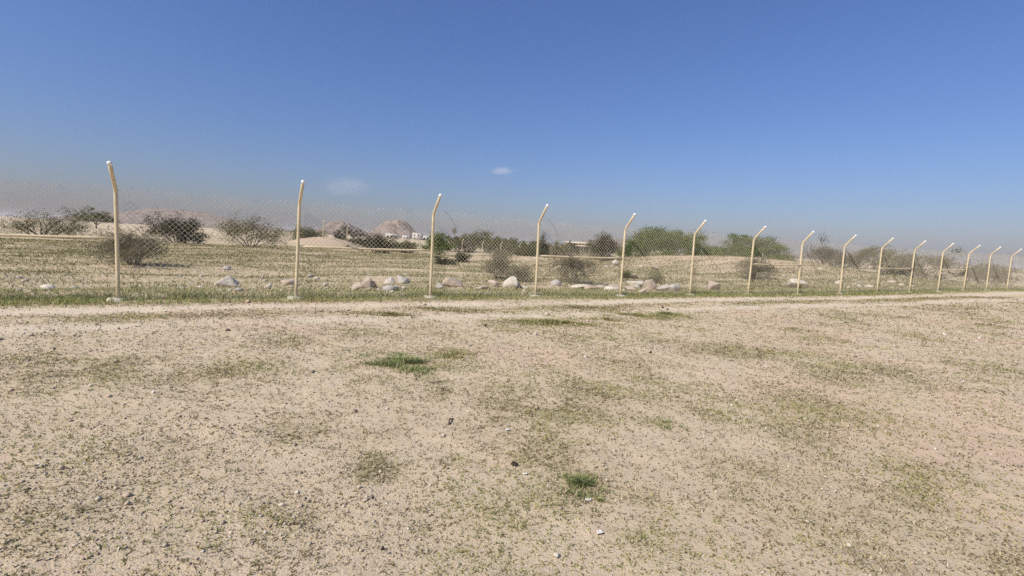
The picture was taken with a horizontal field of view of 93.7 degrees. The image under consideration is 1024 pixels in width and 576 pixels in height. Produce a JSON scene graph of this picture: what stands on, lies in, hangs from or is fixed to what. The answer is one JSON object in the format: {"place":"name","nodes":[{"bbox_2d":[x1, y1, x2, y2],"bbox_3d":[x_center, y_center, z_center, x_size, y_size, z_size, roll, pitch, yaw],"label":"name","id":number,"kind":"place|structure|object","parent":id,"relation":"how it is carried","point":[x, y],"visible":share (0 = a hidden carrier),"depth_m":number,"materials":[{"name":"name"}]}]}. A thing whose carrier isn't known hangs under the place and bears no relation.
{"place":"outdoors","nodes":[
{"label":"outdoors","id":0,"kind":"place"},
{"bbox_2d":[29,208,292,231],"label":"hill","id":1,"kind":"structure","parent":0,"point":[203,217],"depth_m":843.30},
{"bbox_2d":[315,221,373,236],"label":"hill","id":2,"kind":"structure","parent":0,"point":[336,227],"depth_m":618.76,"materials":[{"name":"stone"}]},
{"bbox_2d":[368,219,417,238],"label":"hill","id":3,"kind":"structure","parent":0,"point":[396,226],"depth_m":688.05,"materials":[{"name":"stone"}]},
{"bbox_2d":[0,216,1023,575],"bbox_3d":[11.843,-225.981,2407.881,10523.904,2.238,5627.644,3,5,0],"label":"ground","id":4,"kind":"structure","parent":0,"point":[400,440],"depth_m":4.11,"materials":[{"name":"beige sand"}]},
{"bbox_2d":[0,203,96,238],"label":"green shrub","id":5,"kind":"object","parent":4,"relation":"on","point":[52,226],"visible":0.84,"depth_m":45.31,"materials":[{"name":"green plant"}]},
{"bbox_2d":[65,204,122,227],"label":"acacia tree","id":6,"kind":"object","parent":4,"relation":"on","point":[100,217],"visible":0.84,"depth_m":128.12,"materials":[{"name":"green plant"}]},
{"bbox_2d":[73,223,170,265],"bbox_3d":[-15.128,-1.695,18.817,3.513,1.960,3.393,3,5,0],"label":"dry shrub","id":7,"kind":"object","parent":4,"relation":"on","point":[141,250],"visible":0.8,"depth_m":18.65,"materials":[{"name":"brown plant"}]},
{"bbox_2d":[141,207,212,243],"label":"dark shrub","id":8,"kind":"object","parent":4,"relation":"on","point":[196,236],"visible":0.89,"depth_m":49.15,"materials":[{"name":"green plant"}]},
{"bbox_2d":[214,276,238,286],"bbox_3d":[-8.376,-0.155,14.082,0.616,0.426,0.493,0,6,-26],"label":"boulder","id":9,"kind":"object","parent":4,"relation":"on","point":[228,278],"visible":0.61,"depth_m":13.93,"materials":[{"name":"grey stone"}]},
{"bbox_2d":[213,209,293,248],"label":"green shrub","id":10,"kind":"object","parent":4,"relation":"on","point":[241,230],"visible":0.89,"depth_m":41.75,"materials":[{"name":"green plant"}]},
{"bbox_2d":[281,279,299,285],"bbox_3d":[-7.341,-0.170,15.838,0.528,0.270,0.417,4,6,14],"label":"rubble stone","id":11,"kind":"object","parent":4,"relation":"on","point":[289,281],"visible":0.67,"depth_m":15.70,"materials":[{"name":"beige stone"}]},
{"bbox_2d":[282,223,329,239],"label":"green shrub","id":12,"kind":"object","parent":4,"relation":"on","point":[309,234],"visible":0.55,"depth_m":64.25,"materials":[{"name":"green plant"}]},
{"bbox_2d":[332,230,346,239],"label":"dark shrub","id":13,"kind":"object","parent":4,"relation":"on","point":[338,237],"visible":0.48,"depth_m":87.35,"materials":[{"name":"green plant"}]},
{"bbox_2d":[337,225,352,235],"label":"acacia tree","id":14,"kind":"object","parent":4,"relation":"on","point":[343,229],"visible":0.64,"depth_m":173.69,"materials":[{"name":"green plant"}]},
{"bbox_2d":[343,237,361,244],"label":"dark shrub","id":15,"kind":"object","parent":4,"relation":"on","point":[350,240],"visible":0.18,"depth_m":76.44,"materials":[{"name":"green plant"}]},
{"bbox_2d":[350,281,361,287],"bbox_3d":[-4.976,-0.083,15.443,0.513,0.277,0.380,3,5,3],"label":"broken slab","id":16,"kind":"object","parent":4,"relation":"on","point":[358,284],"depth_m":15.31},
{"bbox_2d":[350,229,365,237],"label":"acacia tree","id":17,"kind":"object","parent":4,"relation":"on","point":[356,235],"visible":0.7,"depth_m":163.52,"materials":[{"name":"green plant"}]},
{"bbox_2d":[359,275,372,287],"bbox_3d":[-4.513,-0.183,14.883,0.428,0.418,0.197,2,5,-9],"label":"broken slab","id":18,"kind":"object","parent":4,"relation":"on","point":[368,281],"depth_m":14.82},
{"bbox_2d":[350,458,388,480],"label":"grass clump","id":19,"kind":"object","parent":4,"relation":"on","point":[365,473],"visible":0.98,"depth_m":3.22,"materials":[{"name":"green plant"}]},
{"bbox_2d":[344,231,398,252],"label":"dark shrub","id":20,"kind":"object","parent":4,"relation":"on","point":[378,243],"visible":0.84,"depth_m":55.05,"materials":[{"name":"green plant"}]},
{"bbox_2d":[384,277,395,283],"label":"boulder","id":21,"kind":"object","parent":4,"relation":"on","point":[389,281],"visible":0.72,"depth_m":18.41,"materials":[{"name":"grey stone"}]},
{"bbox_2d":[385,233,398,238],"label":"white house","id":22,"kind":"structure","parent":4,"relation":"on","point":[388,234],"depth_m":424.54,"materials":[{"name":"white paint"}]},
{"bbox_2d":[350,310,450,319],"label":"grass clump","id":23,"kind":"object","parent":4,"relation":"on","point":[394,314],"visible":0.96,"depth_m":9.82,"materials":[{"name":"green plant"}]},
{"bbox_2d":[396,275,409,283],"bbox_3d":[-4.253,-0.310,18.695,0.457,0.367,0.464,6,6,30],"label":"boulder","id":24,"kind":"object","parent":4,"relation":"on","point":[400,279],"visible":0.94,"depth_m":18.55,"materials":[{"name":"grey stone"}]},
{"bbox_2d":[392,239,420,253],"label":"green shrub","id":25,"kind":"object","parent":4,"relation":"on","point":[403,245],"visible":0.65,"depth_m":62.05,"materials":[{"name":"green plant"}]},
{"bbox_2d":[412,233,422,239],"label":"white house","id":26,"kind":"structure","parent":4,"relation":"on","point":[415,236],"depth_m":424.56,"materials":[{"name":"white paint"}]},
{"bbox_2d":[274,345,569,404],"bbox_3d":[-1.147,0.950,5.861,3.738,0.140,2.991,3,5,0],"label":"grass clump","id":27,"kind":"object","parent":4,"relation":"on","point":[393,361],"visible":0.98,"depth_m":5.99,"materials":[{"name":"green plant"}]},
{"bbox_2d":[406,508,457,548],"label":"grass clump","id":28,"kind":"object","parent":4,"relation":"on","point":[426,527],"visible":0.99,"depth_m":2.64,"materials":[{"name":"green plant"}]},
{"bbox_2d":[413,231,456,254],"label":"green shrub","id":29,"kind":"object","parent":4,"relation":"on","point":[435,250],"visible":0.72,"depth_m":59.11,"materials":[{"name":"green plant"}]},
{"bbox_2d":[429,255,458,264],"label":"dark shrub","id":30,"kind":"object","parent":4,"relation":"on","point":[449,261],"visible":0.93,"depth_m":31.74,"materials":[{"name":"green plant"}]},
{"bbox_2d":[365,305,531,317],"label":"grass clump","id":31,"kind":"object","parent":4,"relation":"on","point":[473,309],"visible":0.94,"depth_m":10.86,"materials":[{"name":"green plant"}]},
{"bbox_2d":[407,339,494,370],"bbox_3d":[-0.639,0.918,6.746,1.848,0.090,1.860,3,5,0],"label":"grass clump","id":32,"kind":"object","parent":4,"relation":"on","point":[452,354],"visible":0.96,"depth_m":6.64,"materials":[{"name":"green plant"}]},
{"bbox_2d":[442,278,462,286],"bbox_3d":[-2.110,-0.167,17.051,0.767,0.426,0.381,2,5,-8],"label":"broken slab","id":33,"kind":"object","parent":4,"relation":"on","point":[450,282],"depth_m":16.88,"materials":[{"name":"beige stone"}]},
{"bbox_2d":[440,228,470,251],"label":"green shrub","id":34,"kind":"object","parent":4,"relation":"on","point":[459,239],"visible":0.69,"depth_m":83.25,"materials":[{"name":"green plant"}]},
{"bbox_2d":[5,266,913,292],"bbox_3d":[4.610,-0.963,25.689,55.874,1.350,13.922,0,6,-28],"label":"rubble","id":35,"kind":"object","parent":4,"relation":"on","point":[556,281],"depth_m":17.02,"materials":[{"name":"grey stone"}]},
{"bbox_2d":[454,249,472,261],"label":"dark shrub","id":36,"kind":"object","parent":4,"relation":"on","point":[460,254],"visible":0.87,"depth_m":33.84,"materials":[{"name":"green plant"}]},
{"bbox_2d":[463,227,485,251],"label":"green shrub","id":37,"kind":"object","parent":4,"relation":"on","point":[477,240],"visible":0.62,"depth_m":86.07,"materials":[{"name":"green plant"}]},
{"bbox_2d":[475,231,497,251],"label":"green shrub","id":38,"kind":"object","parent":4,"relation":"on","point":[487,239],"visible":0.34,"depth_m":89.48,"materials":[{"name":"green plant"}]},
{"bbox_2d":[487,280,499,286],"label":"rubble stone","id":39,"kind":"object","parent":4,"relation":"on","point":[495,284],"visible":0.73,"depth_m":17.63,"materials":[{"name":"beige stone"}]},
{"bbox_2d":[481,236,516,251],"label":"green shrub","id":40,"kind":"object","parent":4,"relation":"on","point":[500,240],"visible":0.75,"depth_m":82.70,"materials":[{"name":"green plant"}]},
{"bbox_2d":[486,249,511,255],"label":"dry shrub","id":41,"kind":"object","parent":4,"relation":"on","point":[501,252],"visible":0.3,"depth_m":46.71,"materials":[{"name":"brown plant"}]},
{"bbox_2d":[479,245,521,277],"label":"dry shrub","id":42,"kind":"object","parent":4,"relation":"on","point":[497,263],"visible":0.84,"depth_m":21.81,"materials":[{"name":"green plant"}]},
{"bbox_2d":[502,276,517,288],"bbox_3d":[-0.083,-0.162,17.677,0.507,0.576,0.643,2,6,-12],"label":"boulder","id":43,"kind":"object","parent":4,"relation":"on","point":[511,281],"visible":0.78,"depth_m":17.48,"materials":[{"name":"beige stone"}]},
{"bbox_2d":[487,261,534,282],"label":"dry shrub","id":44,"kind":"object","parent":4,"relation":"on","point":[518,270],"visible":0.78,"depth_m":21.00,"materials":[{"name":"brown plant"}]},
{"bbox_2d":[0,161,1023,300],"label":"chain link fence","id":45,"kind":"object","parent":4,"relation":"on","point":[115,189],"visible":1,"depth_m":13.92,"materials":[{"name":"grey metal"}]},
{"bbox_2d":[0,237,1023,297],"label":"scrub grass","id":46,"kind":"structure","parent":4,"relation":"on","point":[215,254],"depth_m":25.29,"materials":[{"name":"green plant"}]},
{"bbox_2d":[501,236,526,252],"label":"green shrub","id":47,"kind":"object","parent":4,"relation":"on","point":[514,244],"visible":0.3,"depth_m":86.01,"materials":[{"name":"green plant"}]},
{"bbox_2d":[511,461,517,466],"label":"dark stone","id":48,"kind":"object","parent":4,"relation":"on","point":[513,463],"visible":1,"depth_m":3.48,"materials":[{"name":"black stone"}]},
{"bbox_2d":[510,239,546,256],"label":"green shrub","id":49,"kind":"object","parent":4,"relation":"on","point":[521,250],"visible":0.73,"depth_m":61.10,"materials":[{"name":"green plant"}]},
{"bbox_2d":[301,220,762,257],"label":"chain link fence","id":50,"kind":"object","parent":4,"relation":"on","point":[426,240],"visible":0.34,"depth_m":65.74,"materials":[{"name":"grey metal"}]},
{"bbox_2d":[529,232,549,257],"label":"brown shrub","id":51,"kind":"object","parent":4,"relation":"on","point":[542,242],"visible":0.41,"depth_m":65.34,"materials":[{"name":"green plant"}]},
{"bbox_2d":[547,240,563,255],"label":"green shrub","id":52,"kind":"object","parent":4,"relation":"on","point":[554,245],"visible":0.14,"depth_m":89.37,"materials":[{"name":"green plant"}]},
{"bbox_2d":[546,243,574,255],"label":"green shrub","id":53,"kind":"object","parent":4,"relation":"on","point":[565,245],"visible":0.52,"depth_m":83.28,"materials":[{"name":"green plant"}]},
{"bbox_2d":[428,311,693,332],"bbox_3d":[0.683,0.676,9.880,6.306,0.117,1.942,3,5,0],"label":"grass clump","id":54,"kind":"object","parent":4,"relation":"on","point":[550,321],"visible":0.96,"depth_m":9.86,"materials":[{"name":"green plant"}]},
{"bbox_2d":[545,245,603,285],"bbox_3d":[2.782,-0.865,21.672,2.890,2.186,2.924,3,5,0],"label":"dry shrub","id":55,"kind":"object","parent":4,"relation":"on","point":[577,265],"visible":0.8,"depth_m":21.46,"materials":[{"name":"brown plant"}]},
{"bbox_2d":[568,240,581,255],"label":"dark shrub","id":56,"kind":"object","parent":4,"relation":"on","point":[574,247],"visible":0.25,"depth_m":94.96,"materials":[{"name":"green plant"}]},
{"bbox_2d":[569,284,585,287],"bbox_3d":[2.597,-0.051,18.739,0.786,0.221,0.326,2,6,-12],"label":"broken slab","id":57,"kind":"object","parent":4,"relation":"on","point":[580,285],"depth_m":18.65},
{"bbox_2d":[537,464,617,513],"bbox_3d":[0.448,1.302,3.279,0.545,0.091,0.675,4,5,10],"label":"grass clump","id":58,"kind":"object","parent":4,"relation":"on","point":[579,481],"visible":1,"depth_m":3.23,"materials":[{"name":"green plant"}]},
{"bbox_2d":[564,242,607,256],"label":"flat roofed building","id":59,"kind":"structure","parent":4,"relation":"on","point":[583,243],"depth_m":104.51,"materials":[{"name":"white concrete"}]},
{"bbox_2d":[584,285,598,288],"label":"rubble stone","id":60,"kind":"object","parent":4,"relation":"on","point":[591,286],"visible":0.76,"depth_m":18.47,"materials":[{"name":"beige stone"}]},
{"bbox_2d":[497,299,704,314],"bbox_3d":[1.864,0.468,12.552,6.276,0.128,2.159,3,5,0],"label":"grass clump","id":61,"kind":"object","parent":4,"relation":"on","point":[582,308],"visible":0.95,"depth_m":12.45,"materials":[{"name":"green plant"}]},
{"bbox_2d":[595,495,609,503],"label":"grass clump","id":62,"kind":"object","parent":4,"relation":"on","point":[598,499],"visible":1,"depth_m":3.06,"materials":[{"name":"green plant"}]},
{"bbox_2d":[583,231,622,259],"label":"dark shrub","id":63,"kind":"object","parent":4,"relation":"on","point":[604,243],"visible":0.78,"depth_m":40.61,"materials":[{"name":"green plant"}]},
{"bbox_2d":[572,315,644,322],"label":"grass clump","id":64,"kind":"object","parent":4,"relation":"on","point":[606,318],"visible":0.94,"depth_m":10.66,"materials":[{"name":"green plant"}]},
{"bbox_2d":[617,270,632,277],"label":"green shrub","id":65,"kind":"object","parent":4,"relation":"on","point":[625,275],"visible":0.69,"depth_m":26.68,"materials":[{"name":"green plant"}]},
{"bbox_2d":[626,286,636,290],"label":"rubble stone","id":66,"kind":"object","parent":4,"relation":"on","point":[630,287],"visible":0.76,"depth_m":18.25,"materials":[{"name":"beige stone"}]},
{"bbox_2d":[626,281,643,286],"bbox_3d":[5.667,-0.166,22.124,0.828,0.330,0.580,4,5,9],"label":"broken slab","id":67,"kind":"object","parent":4,"relation":"on","point":[635,283],"depth_m":21.99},
{"bbox_2d":[616,250,657,256],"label":"brown shrub","id":68,"kind":"object","parent":4,"relation":"on","point":[639,254],"visible":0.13,"depth_m":82.80,"materials":[{"name":"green plant"}]},
{"bbox_2d":[578,307,719,322],"bbox_3d":[3.229,0.637,11.611,4.297,0.129,2.458,3,5,0],"label":"grass clump","id":69,"kind":"object","parent":4,"relation":"on","point":[639,314],"visible":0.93,"depth_m":11.58,"materials":[{"name":"green plant"}]},
{"bbox_2d":[643,279,656,289],"bbox_3d":[5.428,-0.067,18.923,0.541,0.559,0.324,5,6,17],"label":"boulder","id":70,"kind":"object","parent":4,"relation":"on","point":[649,286],"visible":0.68,"depth_m":18.81,"materials":[{"name":"beige stone"}]},
{"bbox_2d":[639,269,666,283],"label":"green shrub","id":71,"kind":"object","parent":4,"relation":"on","point":[653,276],"visible":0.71,"depth_m":24.22,"materials":[{"name":"green plant"}]},
{"bbox_2d":[619,310,702,319],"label":"grass clump","id":72,"kind":"object","parent":4,"relation":"on","point":[665,313],"visible":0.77,"depth_m":12.00,"materials":[{"name":"green plant"}]},
{"bbox_2d":[634,416,688,428],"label":"grass clump","id":73,"kind":"object","parent":4,"relation":"on","point":[658,424],"visible":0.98,"depth_m":4.50,"materials":[{"name":"green plant"}]},
{"bbox_2d":[656,285,668,291],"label":"boulder","id":74,"kind":"object","parent":4,"relation":"on","point":[663,287],"visible":0.72,"depth_m":18.52,"materials":[{"name":"beige stone"}]},
{"bbox_2d":[615,224,732,256],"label":"acacia tree","id":75,"kind":"object","parent":4,"relation":"on","point":[651,238],"visible":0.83,"depth_m":68.77,"materials":[{"name":"green plant"}]},
{"bbox_2d":[668,284,679,291],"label":"boulder","id":76,"kind":"object","parent":4,"relation":"on","point":[675,286],"visible":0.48,"depth_m":18.84,"materials":[{"name":"beige stone"}]},
{"bbox_2d":[706,281,720,289],"bbox_3d":[8.759,-0.056,20.787,0.596,0.506,0.634,4,6,12],"label":"boulder","id":77,"kind":"object","parent":4,"relation":"on","point":[711,283],"visible":0.59,"depth_m":20.64,"materials":[{"name":"beige stone"}]},
{"bbox_2d":[706,232,794,260],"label":"acacia tree","id":78,"kind":"object","parent":4,"relation":"on","point":[762,250],"visible":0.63,"depth_m":72.33,"materials":[{"name":"green plant"}]},
{"bbox_2d":[729,255,778,279],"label":"dry shrub","id":79,"kind":"object","parent":4,"relation":"on","point":[757,268],"visible":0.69,"depth_m":29.71,"materials":[{"name":"brown plant"}]},
{"bbox_2d":[786,278,807,288],"bbox_3d":[14.841,-0.177,24.897,0.987,0.624,0.790,3,5,-3],"label":"boulder","id":80,"kind":"object","parent":4,"relation":"on","point":[796,280],"visible":0.54,"depth_m":24.68,"materials":[{"name":"beige stone"}]},
{"bbox_2d":[777,233,876,270],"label":"dark shrub","id":81,"kind":"object","parent":4,"relation":"on","point":[830,254],"visible":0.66,"depth_m":45.49,"materials":[{"name":"green plant"}]},
{"bbox_2d":[847,245,897,269],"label":"acacia tree","id":82,"kind":"object","parent":4,"relation":"on","point":[875,252],"visible":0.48,"depth_m":118.05,"materials":[{"name":"green plant"}]},
{"bbox_2d":[868,244,969,280],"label":"green shrub","id":83,"kind":"object","parent":4,"relation":"on","point":[908,264],"visible":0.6,"depth_m":51.10,"materials":[{"name":"green plant"}]},
{"bbox_2d":[941,260,1023,284],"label":"dry shrub","id":84,"kind":"object","parent":4,"relation":"on","point":[982,274],"visible":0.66,"depth_m":43.41,"materials":[{"name":"brown plant"}]},
{"bbox_2d":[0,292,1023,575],"bbox_3d":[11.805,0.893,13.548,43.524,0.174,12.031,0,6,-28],"label":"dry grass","id":85,"kind":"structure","parent":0,"point":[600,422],"depth_m":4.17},
{"bbox_2d":[0,281,1023,310],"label":"grass strip","id":86,"kind":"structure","parent":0,"point":[102,298],"depth_m":12.70,"materials":[{"name":"green plant"}]},
{"bbox_2d":[0,0,1023,269],"label":"sky","id":87,"kind":"structure","parent":0,"point":[877,122],"materials":[{"name":"blue"}]},
{"bbox_2d":[558,238,679,251],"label":"hill","id":88,"kind":"structure","parent":0,"point":[620,241],"depth_m":1067.42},
{"bbox_2d":[787,251,997,268],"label":"hill","id":89,"kind":"structure","parent":0,"point":[865,258],"depth_m":1228.58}
]}

